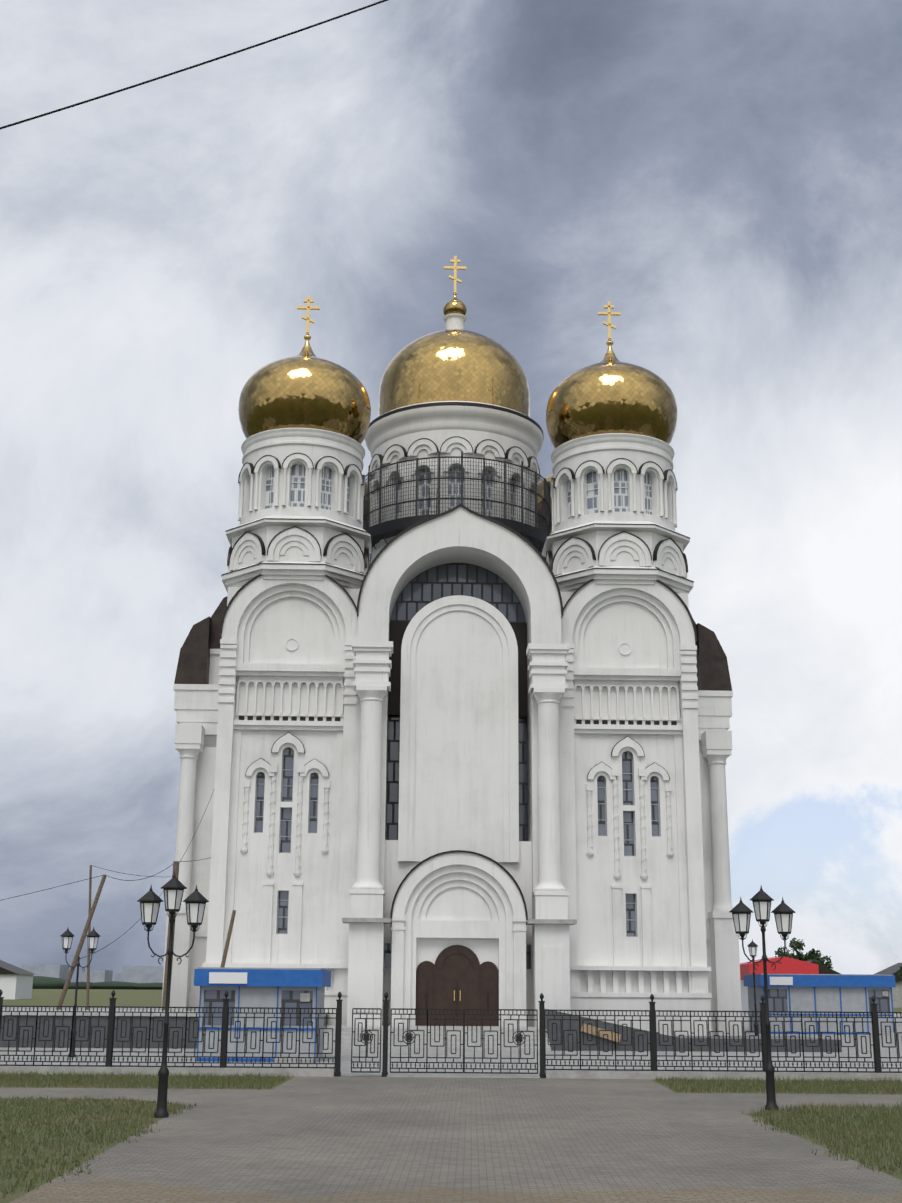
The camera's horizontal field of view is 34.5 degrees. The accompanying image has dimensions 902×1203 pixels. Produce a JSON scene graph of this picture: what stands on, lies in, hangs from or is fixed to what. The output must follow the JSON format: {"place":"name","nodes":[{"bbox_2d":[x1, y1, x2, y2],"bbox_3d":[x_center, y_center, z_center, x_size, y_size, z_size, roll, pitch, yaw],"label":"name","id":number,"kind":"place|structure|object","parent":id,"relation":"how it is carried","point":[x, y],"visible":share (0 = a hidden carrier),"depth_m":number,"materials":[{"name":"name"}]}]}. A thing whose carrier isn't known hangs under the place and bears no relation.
{"place":"outdoors","nodes":[
{"label":"outdoors","id":0,"kind":"place"},
{"bbox_2d":[22,964,163,982],"bbox_3d":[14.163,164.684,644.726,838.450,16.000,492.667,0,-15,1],"label":"distant buildings","id":1,"kind":"structure","parent":0,"point":[143,974],"depth_m":602.02,"materials":[{"name":"grey metal"}]},
{"bbox_2d":[0,0,387,129],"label":"overhead cable","id":2,"kind":"object","parent":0,"point":[181,70],"visible":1,"depth_m":15.58,"materials":[{"name":"black metal"}]},
{"bbox_2d":[0,1076,901,1202],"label":"paving path","id":3,"kind":"structure","parent":0,"point":[353,1139],"depth_m":21.59,"materials":[{"name":"grey concrete"}]},
{"bbox_2d":[729,886,795,1110],"bbox_3d":[6.383,7.966,29.377,1.357,4.420,0.430,0,-15,1],"label":"street lamp","id":4,"kind":"object","parent":3,"relation":"on","point":[761,900],"visible":1,"depth_m":29.62,"materials":[{"name":"black metal"}]},
{"bbox_2d":[0,1007,901,1075],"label":"yard ground","id":5,"kind":"structure","parent":0,"point":[345,1069],"depth_m":47.74,"materials":[{"name":"grey concrete"}]},
{"bbox_2d":[60,927,100,1056],"bbox_3d":[-12.338,12.830,47.794,1.357,4.175,0.430,0,-15,1],"label":"twin street lamp","id":6,"kind":"object","parent":5,"relation":"on","point":[93,935],"visible":1,"depth_m":48.05,"materials":[{"name":"black metal"}]},
{"bbox_2d":[0,791,235,1009],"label":"utility pole","id":7,"kind":"object","parent":5,"relation":"on","point":[87,927],"visible":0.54,"depth_m":63.84,"materials":[{"name":"brown wood"}]},
{"bbox_2d":[194,967,330,1062],"bbox_3d":[-6.059,13.271,46.702,4.030,2.850,3.280,0,-15,1],"label":"kiosk","id":8,"kind":"object","parent":5,"relation":"on","point":[279,987],"visible":0.67,"depth_m":45.61,"materials":[{"name":"painted metal"},{"name":"glass"}]},
{"bbox_2d":[0,1009,841,1051],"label":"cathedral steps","id":9,"kind":"structure","parent":5,"relation":"on","point":[346,1034],"depth_m":54.40,"materials":[{"name":"white stone"}]},
{"bbox_2d":[161,256,741,1035],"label":"cathedral","id":10,"kind":"structure","parent":5,"relation":"on","point":[453,696],"depth_m":63.83,"materials":[{"name":"white paint"}]},
{"bbox_2d":[747,939,758,1035],"bbox_3d":[13.172,16.881,62.926,0.497,4.420,0.430,0,-15,1],"label":"street lamp","id":11,"kind":"object","parent":5,"relation":"on","point":[752,946],"visible":0.81,"depth_m":63.11,"materials":[{"name":"black metal"}]},
{"bbox_2d":[743,974,895,1034],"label":"kiosk","id":12,"kind":"object","parent":5,"relation":"on","point":[827,992],"visible":0.71,"depth_m":76.22,"materials":[{"name":"painted metal"},{"name":"glass"}]},
{"bbox_2d":[897,965,901,980],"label":"tree","id":13,"kind":"object","parent":5,"relation":"on","point":[899,972],"visible":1,"depth_m":96.51,"materials":[{"name":"green plant"}]},
{"bbox_2d":[0,989,901,1202],"bbox_3d":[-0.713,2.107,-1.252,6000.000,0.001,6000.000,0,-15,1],"label":"ground","id":14,"kind":"structure","parent":0,"point":[101,997],"depth_m":27.28,"materials":[{"name":"green plant"}]},
{"bbox_2d":[32,976,162,989],"bbox_3d":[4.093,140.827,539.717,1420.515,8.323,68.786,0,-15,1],"label":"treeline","id":15,"kind":"object","parent":14,"relation":"on","point":[41,982],"visible":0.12,"depth_m":527.17,"materials":[{"name":"green plant"}]},
{"bbox_2d":[137,872,208,1117],"bbox_3d":[-5.251,7.240,26.935,1.357,4.420,0.430,0,-15,1],"label":"street lamp","id":16,"kind":"object","parent":14,"relation":"on","point":[173,888],"visible":1,"depth_m":27.18,"materials":[{"name":"black metal"}]},
{"bbox_2d":[0,1066,901,1080],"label":"fence kerb","id":17,"kind":"structure","parent":14,"relation":"on","point":[554,1074],"depth_m":38.25,"materials":[{"name":"concrete"}]},
{"bbox_2d":[0,989,901,1077],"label":"iron fence","id":18,"kind":"object","parent":17,"relation":"on","point":[653,1060],"visible":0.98,"depth_m":38.61,"materials":[{"name":"black metal"}]},
{"bbox_2d":[774,937,832,968],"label":"tree","id":19,"kind":"object","parent":14,"relation":"on","point":[810,955],"visible":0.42,"depth_m":193.34,"materials":[{"name":"green plant"}]},
{"bbox_2d":[0,960,901,1007],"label":"houses","id":20,"kind":"structure","parent":0,"point":[16,982],"depth_m":203.20,"materials":[{"name":"plaster"},{"name":"painted metal"}]},
{"bbox_2d":[0,0,901,982],"label":"sky","id":21,"kind":"structure","parent":0,"point":[725,175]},
{"bbox_2d":[740,956,818,1012],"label":"building","id":22,"kind":"structure","parent":0,"point":[788,965],"depth_m":132.45,"materials":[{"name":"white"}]}
]}

